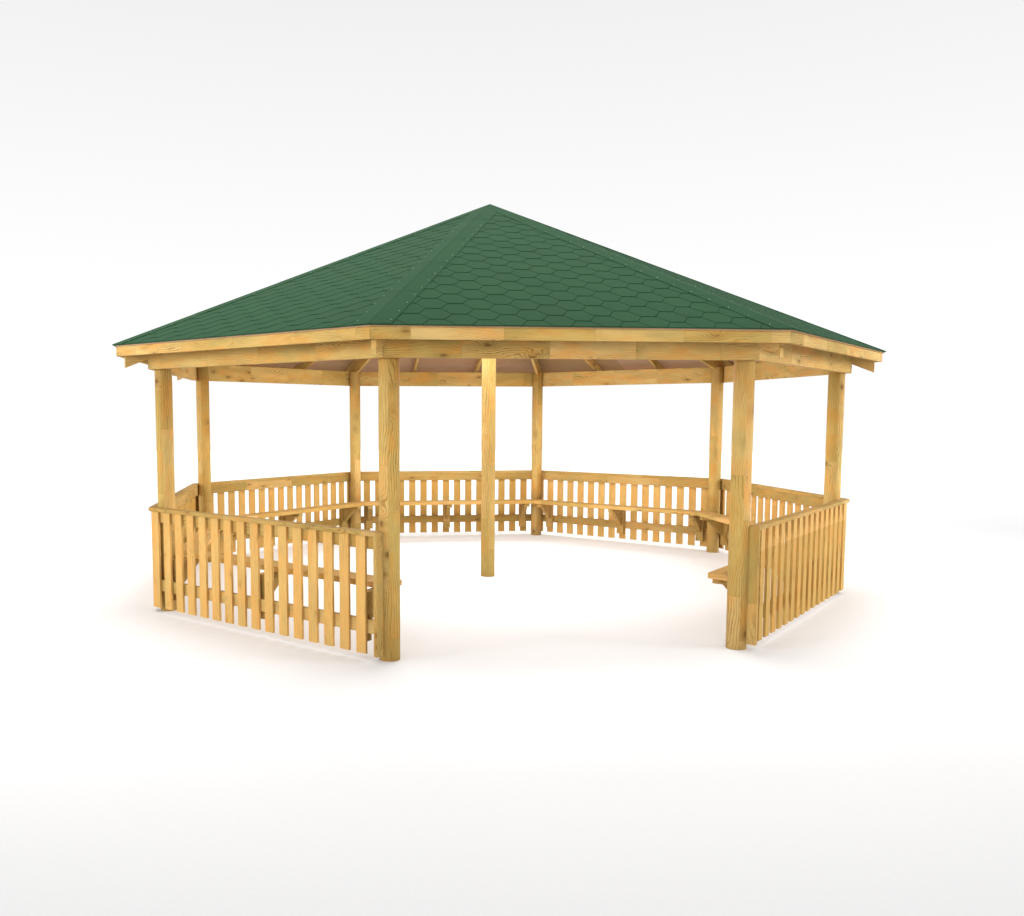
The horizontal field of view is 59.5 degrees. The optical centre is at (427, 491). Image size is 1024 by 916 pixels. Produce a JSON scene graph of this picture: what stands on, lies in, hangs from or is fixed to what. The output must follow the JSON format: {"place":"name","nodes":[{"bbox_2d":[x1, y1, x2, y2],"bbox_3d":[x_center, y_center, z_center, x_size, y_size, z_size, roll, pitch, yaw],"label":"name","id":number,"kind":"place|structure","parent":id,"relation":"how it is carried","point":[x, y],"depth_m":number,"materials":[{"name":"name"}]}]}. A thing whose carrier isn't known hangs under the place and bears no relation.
{"place":"outdoors","nodes":[
{"label":"outdoors","id":0,"kind":"place"},
{"bbox_2d":[0,449,1023,915],"bbox_3d":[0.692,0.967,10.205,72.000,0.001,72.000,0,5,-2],"label":"ground","id":1,"kind":"structure","parent":0,"point":[554,723],"depth_m":5.43,"materials":[{"name":"white"}]},
{"bbox_2d":[112,204,885,661],"bbox_3d":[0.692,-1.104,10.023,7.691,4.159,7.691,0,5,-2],"label":"pavilion","id":2,"kind":"structure","parent":1,"relation":"on","point":[488,298],"depth_m":7.71,"materials":[{"name":"yellow wood"}]},
{"bbox_2d":[0,0,1023,457],"label":"sky","id":3,"kind":"structure","parent":0,"point":[854,169],"materials":[{"name":"white"}]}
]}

